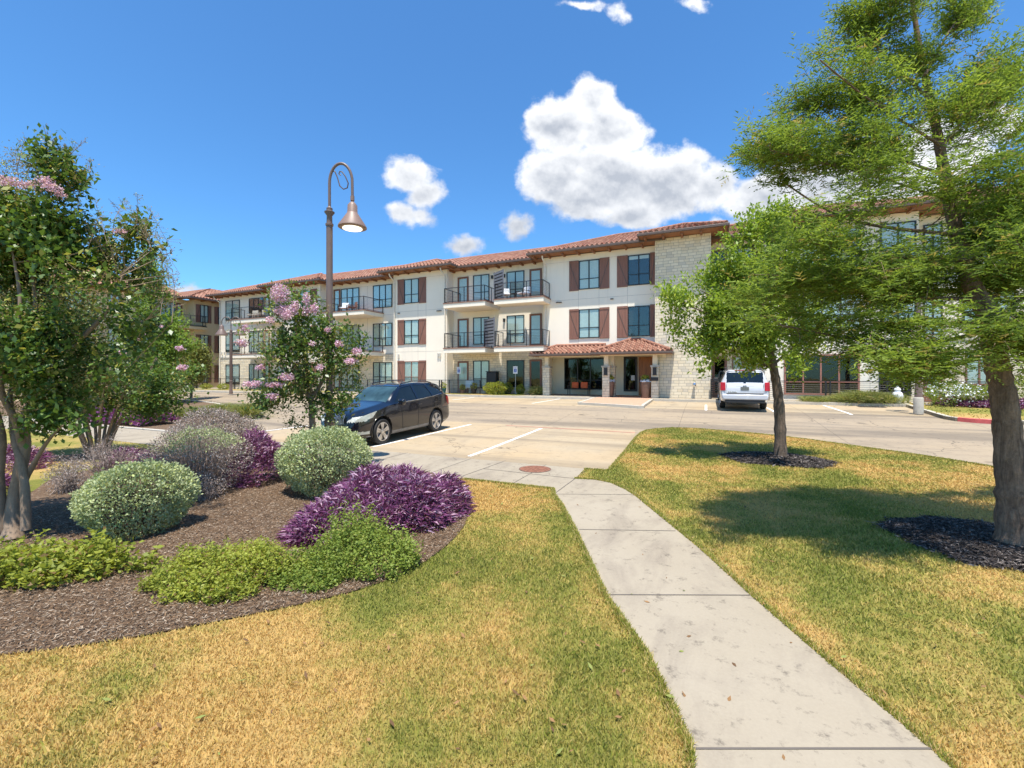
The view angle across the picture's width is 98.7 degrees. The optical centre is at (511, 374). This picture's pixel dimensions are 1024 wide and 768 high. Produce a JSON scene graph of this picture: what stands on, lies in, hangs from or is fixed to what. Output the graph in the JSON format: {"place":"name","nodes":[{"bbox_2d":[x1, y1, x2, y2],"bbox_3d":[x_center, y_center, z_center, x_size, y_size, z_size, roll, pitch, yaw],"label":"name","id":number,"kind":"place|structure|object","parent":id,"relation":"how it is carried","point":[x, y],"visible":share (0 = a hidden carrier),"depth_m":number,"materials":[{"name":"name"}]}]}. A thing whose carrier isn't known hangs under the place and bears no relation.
{"place":"outdoors","nodes":[
{"label":"outdoors","id":0,"kind":"place"},
{"bbox_2d":[0,399,262,429],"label":"hedge island","id":1,"kind":"structure","parent":0,"point":[166,425],"depth_m":18.47,"materials":[{"name":"green plant"}]},
{"bbox_2d":[77,407,180,426],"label":"purple hedge","id":2,"kind":"object","parent":1,"relation":"on","point":[171,418],"visible":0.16,"depth_m":17.35,"materials":[{"name":"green plant"}]},
{"bbox_2d":[111,238,206,391],"bbox_3d":[-21.870,-3.403,27.101,5.117,10.408,4.068,0,0,-7],"label":"tree","id":3,"kind":"object","parent":1,"relation":"on","point":[170,354],"visible":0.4,"depth_m":26.93,"materials":[{"name":"green plant"}]},
{"bbox_2d":[224,402,274,419],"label":"ornamental grass","id":4,"kind":"object","parent":1,"relation":"on","point":[241,410],"depth_m":19.68,"materials":[{"name":"green plant"}]},
{"bbox_2d":[0,429,698,767],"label":"lawn","id":5,"kind":"structure","parent":0,"point":[58,448],"depth_m":2.80,"materials":[{"name":"plant"}]},
{"bbox_2d":[5,442,57,472],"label":"purple heart plant","id":6,"kind":"object","parent":5,"relation":"on","point":[10,455],"visible":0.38,"depth_m":9.27,"materials":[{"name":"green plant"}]},
{"bbox_2d":[0,447,468,653],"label":"mulch bed","id":7,"kind":"object","parent":5,"relation":"on","point":[41,496],"visible":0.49,"depth_m":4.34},
{"bbox_2d":[39,451,96,494],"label":"dead shrub","id":8,"kind":"object","parent":7,"relation":"on","point":[70,483],"visible":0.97,"depth_m":7.35,"materials":[{"name":"grey plant"}]},
{"bbox_2d":[0,526,163,593],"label":"lime plant","id":9,"kind":"object","parent":7,"relation":"on","point":[26,564],"visible":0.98,"depth_m":4.25,"materials":[{"name":"green plant"}]},
{"bbox_2d":[0,122,184,541],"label":"crape myrtle","id":10,"kind":"object","parent":7,"relation":"on","point":[41,244],"visible":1,"depth_m":5.37,"materials":[{"name":"green plant"}]},
{"bbox_2d":[60,426,143,478],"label":"dead shrub","id":11,"kind":"object","parent":7,"relation":"on","point":[104,462],"visible":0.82,"depth_m":8.11,"materials":[{"name":"grey plant"}]},
{"bbox_2d":[0,283,212,457],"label":"crape myrtle","id":12,"kind":"object","parent":7,"relation":"on","point":[146,401],"visible":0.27,"depth_m":10.38,"materials":[{"name":"green plant"}]},
{"bbox_2d":[91,445,161,474],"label":"purple heart plant","id":13,"kind":"object","parent":7,"relation":"on","point":[128,450],"visible":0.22,"depth_m":8.63,"materials":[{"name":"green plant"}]},
{"bbox_2d":[67,456,202,542],"bbox_3d":[-4.639,1.478,5.454,1.003,1.019,1.313,0,0,24],"label":"shrub","id":14,"kind":"object","parent":7,"relation":"on","point":[124,523],"visible":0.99,"depth_m":5.26,"materials":[{"name":"green plant"}]},
{"bbox_2d":[133,421,256,495],"bbox_3d":[-5.322,1.369,7.471,1.606,1.215,1.511,0,0,24],"label":"shrub","id":15,"kind":"object","parent":7,"relation":"on","point":[204,462],"visible":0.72,"depth_m":7.30,"materials":[{"name":"grey plant"}]},
{"bbox_2d":[185,469,228,502],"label":"dead shrub","id":16,"kind":"object","parent":7,"relation":"on","point":[205,491],"visible":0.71,"depth_m":6.89,"materials":[{"name":"grey plant"}]},
{"bbox_2d":[151,560,264,605],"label":"lime plant","id":17,"kind":"object","parent":7,"relation":"on","point":[202,590],"visible":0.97,"depth_m":3.84,"materials":[{"name":"green plant"}]},
{"bbox_2d":[160,405,268,466],"bbox_3d":[-6.410,1.319,9.586,2.384,1.334,1.696,0,0,24],"label":"shrub","id":18,"kind":"object","parent":7,"relation":"on","point":[233,417],"visible":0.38,"depth_m":9.39,"materials":[{"name":"grey plant"}]},
{"bbox_2d":[134,535,310,593],"bbox_3d":[-2.746,1.793,4.379,1.492,0.444,0.995,0,0,-11],"label":"lime plant","id":19,"kind":"object","parent":7,"relation":"on","point":[254,556],"visible":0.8,"depth_m":4.23,"materials":[{"name":"green plant"}]},
{"bbox_2d":[216,425,289,488],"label":"purple heart plant","id":20,"kind":"object","parent":7,"relation":"on","point":[264,448],"visible":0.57,"depth_m":7.91,"materials":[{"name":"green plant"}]},
{"bbox_2d":[227,279,375,465],"bbox_3d":[-4.322,-0.029,9.187,2.767,4.006,1.873,0,0,4],"label":"crape myrtle","id":21,"kind":"object","parent":7,"relation":"on","point":[305,376],"visible":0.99,"depth_m":8.97,"materials":[{"name":"green plant"}]},
{"bbox_2d":[260,555,364,593],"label":"herb plant","id":22,"kind":"object","parent":7,"relation":"on","point":[325,578],"visible":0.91,"depth_m":4.09,"materials":[{"name":"green plant"}]},
{"bbox_2d":[275,493,356,548],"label":"purple heart plant","id":23,"kind":"object","parent":7,"relation":"on","point":[304,522],"visible":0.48,"depth_m":5.16,"materials":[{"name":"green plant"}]},
{"bbox_2d":[274,421,373,497],"bbox_3d":[-3.169,1.379,7.422,1.527,1.215,1.490,0,0,24],"label":"shrub","id":24,"kind":"object","parent":7,"relation":"on","point":[319,480],"visible":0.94,"depth_m":7.06,"materials":[{"name":"green plant"}]},
{"bbox_2d":[324,162,366,466],"bbox_3d":[-3.545,-1.288,9.350,0.877,6.516,0.587,0,0,-20],"label":"street lamp","id":25,"kind":"object","parent":7,"relation":"on","point":[351,220],"visible":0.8,"depth_m":9.35,"materials":[{"name":"brown metal"}]},
{"bbox_2d":[314,487,388,554],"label":"herb plant","id":26,"kind":"object","parent":7,"relation":"on","point":[370,519],"visible":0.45,"depth_m":4.84,"materials":[{"name":"green plant"}]},
{"bbox_2d":[284,512,425,581],"bbox_3d":[-1.579,1.722,4.576,1.285,0.579,1.128,0,0,24],"label":"herb plant","id":27,"kind":"object","parent":7,"relation":"on","point":[399,547],"visible":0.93,"depth_m":4.43,"materials":[{"name":"green plant"}]},
{"bbox_2d":[308,460,477,535],"bbox_3d":[-1.739,1.588,6.088,2.208,0.802,2.237,0,0,24],"label":"purple heart plant","id":28,"kind":"object","parent":7,"relation":"on","point":[398,486],"visible":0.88,"depth_m":5.71,"materials":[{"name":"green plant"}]},
{"bbox_2d":[2,418,950,767],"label":"sidewalk","id":29,"kind":"structure","parent":0,"point":[780,688],"depth_m":3.15,"materials":[{"name":"concrete"}]},
{"bbox_2d":[519,466,550,472],"bbox_3d":[0.479,1.957,9.172,0.670,0.014,0.670,0,0,24],"label":"manhole cover","id":30,"kind":"object","parent":29,"relation":"on","point":[535,469],"visible":1,"depth_m":9.09,"materials":[{"name":"metal"}]},
{"bbox_2d":[384,452,930,748],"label":"sidewalk joints","id":31,"kind":"object","parent":29,"relation":"on","point":[747,747],"visible":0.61,"depth_m":2.31,"materials":[{"name":"grey concrete"}]},
{"bbox_2d":[353,391,601,397],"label":"front walk","id":32,"kind":"structure","parent":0,"point":[571,395],"depth_m":28.50,"materials":[{"name":"concrete"}]},
{"bbox_2d":[445,393,514,394],"bbox_3d":[-2.506,1.320,30.342,7.425,0.001,1.450,0,0,24],"label":"planting strip","id":33,"kind":"object","parent":32,"relation":"on","point":[480,394],"visible":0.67,"depth_m":29.79,"materials":[{"name":"soil"}]},
{"bbox_2d":[482,381,507,394],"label":"shrub","id":34,"kind":"object","parent":33,"relation":"on","point":[494,391],"visible":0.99,"depth_m":29.76,"materials":[{"name":"green plant"}]},
{"bbox_2d":[486,371,499,393],"bbox_3d":[-1.368,0.530,31.124,0.820,1.600,0.610,0,0,24],"label":"covered grill","id":35,"kind":"object","parent":32,"relation":"on","point":[492,376],"visible":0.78,"depth_m":30.89,"materials":[{"name":"black metal"}]},
{"bbox_2d":[0,391,1023,465],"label":"parking lot","id":36,"kind":"structure","parent":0,"point":[944,438],"depth_m":16.51,"materials":[{"name":"concrete"}]},
{"bbox_2d":[177,335,216,397],"bbox_3d":[-22.441,-0.590,30.687,3.305,4.400,2.812,0,0,24],"label":"tree","id":37,"kind":"object","parent":36,"relation":"on","point":[203,356],"visible":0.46,"depth_m":30.57,"materials":[{"name":"green plant"}]},
{"bbox_2d":[215,317,246,393],"bbox_3d":[-21.394,-1.507,33.500,2.276,5.873,0.855,0,0,0],"label":"twin lamp","id":38,"kind":"object","parent":36,"relation":"on","point":[221,331],"visible":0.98,"depth_m":33.42,"materials":[{"name":"brown metal"}]},
{"bbox_2d":[239,421,634,468],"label":"parking bays","id":39,"kind":"object","parent":36,"relation":"attached to","point":[572,447],"visible":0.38,"depth_m":13.07,"materials":[{"name":"concrete"}]},
{"bbox_2d":[321,380,448,443],"bbox_3d":[-4.052,1.110,14.758,2.400,1.828,4.735,0,2,26],"label":"parked suv","id":40,"kind":"object","parent":39,"relation":"on","point":[382,412],"visible":0.84,"depth_m":13.96,"materials":[{"name":"blue paint"}]},
{"bbox_2d":[254,397,852,455],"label":"stall lines","id":41,"kind":"object","parent":39,"relation":"on","point":[516,437],"visible":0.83,"depth_m":14.65,"materials":[{"name":"white paint"}]},
{"bbox_2d":[2,390,1023,432],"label":"kerbs","id":42,"kind":"structure","parent":36,"relation":"on","point":[648,402],"depth_m":21.92,"materials":[{"name":"concrete"}]},
{"bbox_2d":[284,394,934,416],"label":"parking bays","id":43,"kind":"object","parent":36,"relation":"attached to","point":[876,410],"visible":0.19,"depth_m":21.09,"materials":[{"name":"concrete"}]},
{"bbox_2d":[714,367,769,408],"bbox_3d":[11.129,0.552,21.431,2.366,1.872,5.750,0,1,24],"label":"parked suv","id":44,"kind":"object","parent":43,"relation":"on","point":[736,388],"visible":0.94,"depth_m":18.96,"materials":[{"name":"white paint"}]},
{"bbox_2d":[794,395,835,401],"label":"grass","id":45,"kind":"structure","parent":43,"relation":"on","point":[808,398],"depth_m":21.72,"materials":[{"name":"green plant"}]},
{"bbox_2d":[826,389,900,404],"bbox_3d":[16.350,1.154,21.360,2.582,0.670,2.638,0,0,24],"label":"ornamental grass","id":46,"kind":"object","parent":43,"relation":"on","point":[841,398],"depth_m":21.05,"materials":[{"name":"green plant"}]},
{"bbox_2d":[869,393,912,404],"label":"ornamental grass","id":47,"kind":"object","parent":43,"relation":"on","point":[890,397],"depth_m":20.35,"materials":[{"name":"green plant"}]},
{"bbox_2d":[913,303,923,413],"bbox_3d":[16.157,-1.487,17.232,0.816,6.027,0.507,0,0,14],"label":"lamp post","id":48,"kind":"object","parent":43,"relation":"on","point":[918,403],"visible":0.17,"depth_m":17.10,"materials":[{"name":"concrete"}]},
{"bbox_2d":[957,417,991,423],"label":"red painted kerb","id":49,"kind":"structure","parent":36,"relation":"on","point":[974,420],"depth_m":15.18,"materials":[{"name":"paint"}]},
{"bbox_2d":[0,0,1023,299],"label":"sky","id":50,"kind":"structure","parent":0,"point":[462,128],"materials":[{"name":"blue"}]},
{"bbox_2d":[583,395,650,405],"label":"entrance plaza","id":51,"kind":"structure","parent":0,"point":[630,399],"depth_m":23.94,"materials":[{"name":"beige concrete"}]},
{"bbox_2d":[640,374,650,397],"bbox_3d":[7.726,0.640,25.445,0.654,1.380,0.630,0,0,24],"label":"planter","id":52,"kind":"object","parent":51,"relation":"on","point":[645,382],"visible":0.98,"depth_m":25.27,"materials":[{"name":"brown ceramic"}]},
{"bbox_2d":[651,398,928,403],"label":"front walk","id":53,"kind":"structure","parent":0,"point":[768,400],"depth_m":23.85,"materials":[{"name":"concrete"}]},
{"bbox_2d":[768,381,1023,402],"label":"cable fence","id":54,"kind":"object","parent":53,"relation":"on","point":[860,389],"visible":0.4,"depth_m":21.52,"materials":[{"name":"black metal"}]},
{"bbox_2d":[574,427,1023,767],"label":"lawn","id":55,"kind":"structure","parent":0,"point":[983,721],"depth_m":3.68,"materials":[{"name":"plant"}]},
{"bbox_2d":[102,436,1023,762],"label":"fallen leaves","id":56,"kind":"object","parent":55,"relation":"on","point":[532,664],"visible":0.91,"depth_m":2.78,"materials":[{"name":"brown plant"}]},
{"bbox_2d":[720,453,829,467],"bbox_3d":[5.985,1.910,9.979,2.308,0.041,1.451,0,0,24],"label":"mulch ring","id":57,"kind":"object","parent":55,"relation":"on","point":[775,461],"visible":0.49,"depth_m":9.68,"materials":[{"name":"brown wood"}]},
{"bbox_2d":[650,193,853,460],"bbox_3d":[5.396,-1.107,9.950,4.377,6.063,2.671,0,0,24],"label":"young tree","id":58,"kind":"object","parent":57,"relation":"on","point":[753,350],"visible":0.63,"depth_m":9.81,"materials":[{"name":"green plant"}]},
{"bbox_2d":[717,451,841,467],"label":"mulch chips","id":59,"kind":"object","parent":57,"relation":"on","point":[818,462],"visible":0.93,"depth_m":9.69,"materials":[{"name":"brown wood"}]},
{"bbox_2d":[584,427,992,470],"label":"edge grass","id":60,"kind":"structure","parent":55,"relation":"on","point":[631,443],"depth_m":10.97,"materials":[{"name":"green plant"}]},
{"bbox_2d":[883,521,1023,570],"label":"mulch ring","id":61,"kind":"object","parent":55,"relation":"on","point":[941,550],"visible":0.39,"depth_m":4.91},
{"bbox_2d":[705,0,1023,555],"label":"bald cypress","id":62,"kind":"object","parent":61,"relation":"on","point":[898,280],"visible":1,"depth_m":4.86,"materials":[{"name":"green plant"}]},
{"bbox_2d":[868,514,1023,570],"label":"mulch chips","id":63,"kind":"object","parent":61,"relation":"on","point":[981,530],"visible":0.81,"depth_m":5.09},
{"bbox_2d":[903,402,1023,423],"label":"corner lawn","id":64,"kind":"structure","parent":0,"point":[963,409],"depth_m":16.80,"materials":[{"name":"plant"}]},
{"bbox_2d":[903,379,987,406],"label":"shrub","id":65,"kind":"object","parent":64,"relation":"on","point":[954,388],"visible":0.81,"depth_m":18.76,"materials":[{"name":"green plant"}]},
{"bbox_2d":[954,396,989,407],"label":"purple heart plant","id":66,"kind":"object","parent":64,"relation":"on","point":[967,402],"visible":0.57,"depth_m":18.36,"materials":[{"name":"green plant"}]},
{"bbox_3d":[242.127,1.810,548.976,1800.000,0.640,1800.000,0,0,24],"label":"ground","id":67,"kind":"structure","parent":0,"visible":0},
{"bbox_2d":[3,269,220,395],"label":"apartment building","id":68,"kind":"structure","parent":67,"relation":"on","point":[201,309],"depth_m":45.73,"materials":[{"name":"beige paint"}]},
{"bbox_2d":[205,187,1023,402],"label":"apartment building","id":69,"kind":"structure","parent":67,"relation":"on","point":[587,310],"depth_m":29.35,"materials":[{"name":"beige paint"}]},
{"bbox_2d":[225,300,239,320],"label":"window","id":70,"kind":"structure","parent":69,"relation":"in","point":[235,304],"depth_m":43.32,"materials":[{"name":"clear glass"}]},
{"bbox_2d":[225,364,239,383],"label":"window","id":71,"kind":"structure","parent":69,"relation":"in","point":[236,367],"depth_m":43.25,"materials":[{"name":"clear glass"}]},
{"bbox_2d":[249,330,263,351],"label":"window","id":72,"kind":"structure","parent":69,"relation":"in","point":[256,337],"depth_m":42.02,"materials":[{"name":"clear glass"}]},
{"bbox_2d":[249,297,263,317],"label":"window","id":73,"kind":"structure","parent":69,"relation":"in","point":[253,301],"depth_m":42.02,"materials":[{"name":"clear glass"}]},
{"bbox_2d":[249,364,263,384],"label":"window","id":74,"kind":"structure","parent":69,"relation":"in","point":[253,373],"depth_m":42.08,"materials":[{"name":"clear glass"}]},
{"bbox_2d":[341,287,358,310],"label":"window","id":75,"kind":"structure","parent":69,"relation":"in","point":[349,292],"depth_m":37.25,"materials":[{"name":"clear glass"}]},
{"bbox_2d":[373,323,391,345],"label":"window","id":76,"kind":"structure","parent":69,"relation":"in","point":[383,331],"depth_m":35.84,"materials":[{"name":"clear glass"}]},
{"bbox_2d":[373,284,391,307],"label":"window","id":77,"kind":"structure","parent":69,"relation":"in","point":[382,292],"depth_m":35.84,"materials":[{"name":"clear glass"}]},
{"bbox_2d":[373,362,391,383],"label":"window","id":78,"kind":"structure","parent":69,"relation":"in","point":[381,370],"depth_m":35.87,"materials":[{"name":"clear glass"}]},
{"bbox_2d":[404,319,418,343],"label":"window","id":79,"kind":"structure","parent":69,"relation":"in","point":[411,327],"depth_m":33.61,"materials":[{"name":"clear glass"}]},
{"bbox_2d":[404,278,418,303],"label":"window","id":80,"kind":"structure","parent":69,"relation":"in","point":[411,286],"depth_m":33.61,"materials":[{"name":"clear glass"}]},
{"bbox_2d":[404,361,418,381],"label":"window","id":81,"kind":"structure","parent":69,"relation":"in","point":[411,368],"depth_m":33.61,"materials":[{"name":"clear glass"}]},
{"bbox_2d":[458,318,468,345],"bbox_3d":[-3.652,-3.050,32.820,0.922,2.300,0.050,0,0,24],"label":"door","id":82,"kind":"structure","parent":69,"relation":"in","point":[463,324],"depth_m":32.82,"materials":[{"name":"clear glass"}]},
{"bbox_2d":[458,276,468,301],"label":"door","id":83,"kind":"structure","parent":69,"relation":"in","point":[462,281],"depth_m":32.82,"materials":[{"name":"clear glass"}]},
{"bbox_2d":[458,361,468,392],"bbox_3d":[-3.664,0.140,32.792,0.922,2.340,0.110,0,0,24],"label":"door","id":84,"kind":"structure","parent":69,"relation":"in","point":[464,376],"depth_m":32.82,"materials":[{"name":"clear glass"}]},
{"bbox_2d":[473,317,488,344],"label":"window","id":85,"kind":"structure","parent":69,"relation":"in","point":[478,323],"depth_m":32.31,"materials":[{"name":"blue glass"}]},
{"bbox_2d":[473,274,488,300],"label":"window","id":86,"kind":"structure","parent":69,"relation":"in","point":[483,279],"depth_m":32.24,"materials":[{"name":"blue glass"}]},
{"bbox_2d":[473,361,488,387],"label":"window","id":87,"kind":"structure","parent":69,"relation":"in","point":[480,368],"depth_m":32.24,"materials":[{"name":"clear glass"}]},
{"bbox_2d":[507,315,523,342],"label":"window","id":88,"kind":"structure","parent":69,"relation":"in","point":[514,322],"depth_m":31.06,"materials":[{"name":"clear glass"}]},
{"bbox_2d":[507,270,523,297],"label":"window","id":89,"kind":"structure","parent":69,"relation":"in","point":[514,276],"depth_m":31.08,"materials":[{"name":"blue glass"}]},
{"bbox_2d":[507,360,523,386],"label":"window","id":90,"kind":"structure","parent":69,"relation":"in","point":[510,363],"depth_m":31.09,"materials":[{"name":"teal glass"}]},
{"bbox_2d":[529,313,541,344],"bbox_3d":[1.636,-3.075,30.488,0.907,2.350,0.050,0,0,24],"label":"door","id":91,"kind":"structure","parent":69,"relation":"in","point":[535,320],"depth_m":30.51,"materials":[{"name":"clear glass"}]},
{"bbox_2d":[529,268,541,295],"bbox_3d":[1.624,-6.205,30.460,0.907,2.310,0.110,0,0,24],"label":"door","id":92,"kind":"structure","parent":69,"relation":"in","point":[534,274],"depth_m":30.49,"materials":[{"name":"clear glass"}]},
{"bbox_2d":[529,359,541,393],"bbox_3d":[1.636,0.115,30.488,0.907,2.390,0.050,0,0,24],"label":"door","id":93,"kind":"structure","parent":69,"relation":"in","point":[535,365],"depth_m":30.51,"materials":[{"name":"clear glass"}]},
{"bbox_2d":[564,358,603,389],"bbox_3d":[4.917,-0.085,30.041,2.785,2.150,0.060,0,0,24],"label":"porch window","id":94,"kind":"structure","parent":69,"relation":"in","point":[575,369],"depth_m":30.05,"materials":[{"name":"clear glass"}]},
{"bbox_2d":[579,308,598,337],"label":"window","id":95,"kind":"structure","parent":69,"relation":"in","point":[588,318],"depth_m":28.05,"materials":[{"name":"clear glass"}]},
{"bbox_2d":[579,259,598,289],"bbox_3d":[4.915,-6.415,28.074,1.328,1.850,0.060,0,0,24],"label":"window","id":96,"kind":"structure","parent":69,"relation":"in","point":[588,269],"depth_m":28.05,"materials":[{"name":"blue glass"}]},
{"bbox_2d":[624,357,636,390],"bbox_3d":[7.754,-0.060,28.789,0.880,2.260,0.060,0,0,24],"label":"entrance glass door","id":97,"kind":"structure","parent":69,"relation":"in","point":[630,363],"depth_m":28.81,"materials":[{"name":"clear"}]},
{"bbox_2d":[628,305,649,336],"bbox_3d":[7.734,-3.285,26.831,1.302,1.850,0.060,0,0,24],"label":"window","id":98,"kind":"structure","parent":69,"relation":"in","point":[638,316],"depth_m":26.82,"materials":[{"name":"blue glass"}]},
{"bbox_2d":[628,253,649,285],"bbox_3d":[7.734,-6.415,26.831,1.302,1.850,0.060,0,0,24],"label":"window","id":99,"kind":"structure","parent":69,"relation":"in","point":[638,265],"depth_m":26.82,"materials":[{"name":"blue glass"}]},
{"bbox_2d":[639,357,651,394],"bbox_3d":[8.622,0.070,28.373,0.887,2.480,0.120,0,0,24],"label":"entrance door","id":100,"kind":"structure","parent":69,"relation":"in","point":[644,362],"depth_m":28.40,"materials":[{"name":"brown wood"}]},
{"bbox_2d":[712,356,726,396],"bbox_3d":[12.177,0.115,25.806,0.785,2.390,0.110,0,0,24],"label":"door","id":101,"kind":"structure","parent":69,"relation":"in","point":[717,371],"depth_m":25.90,"materials":[{"name":"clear glass"}]},
{"bbox_2d":[784,354,859,394],"bbox_3d":[15.739,-0.015,22.426,3.213,2.070,0.060,0,0,24],"label":"window","id":102,"kind":"structure","parent":69,"relation":"in","point":[806,388],"depth_m":22.40,"materials":[{"name":"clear glass"}]},
{"bbox_2d":[879,372,911,395],"bbox_3d":[18.474,-0.030,21.220,1.220,2.100,0.060,0,0,24],"label":"window","id":103,"kind":"structure","parent":69,"relation":"in","point":[881,384],"depth_m":21.34,"materials":[{"name":"black glass"}]},
{"bbox_2d":[880,220,916,260],"bbox_3d":[18.576,-6.415,21.174,1.367,1.850,0.060,0,0,24],"label":"window","id":104,"kind":"structure","parent":69,"relation":"in","point":[909,223],"depth_m":21.16,"materials":[{"name":"blue glass"}]},
{"bbox_2d":[965,355,987,384],"bbox_3d":[22.208,-0.280,20.644,1.394,1.500,0.060,0,0,24],"label":"window","id":105,"kind":"structure","parent":69,"relation":"in","point":[982,376],"depth_m":20.78,"materials":[{"name":"white glass"}]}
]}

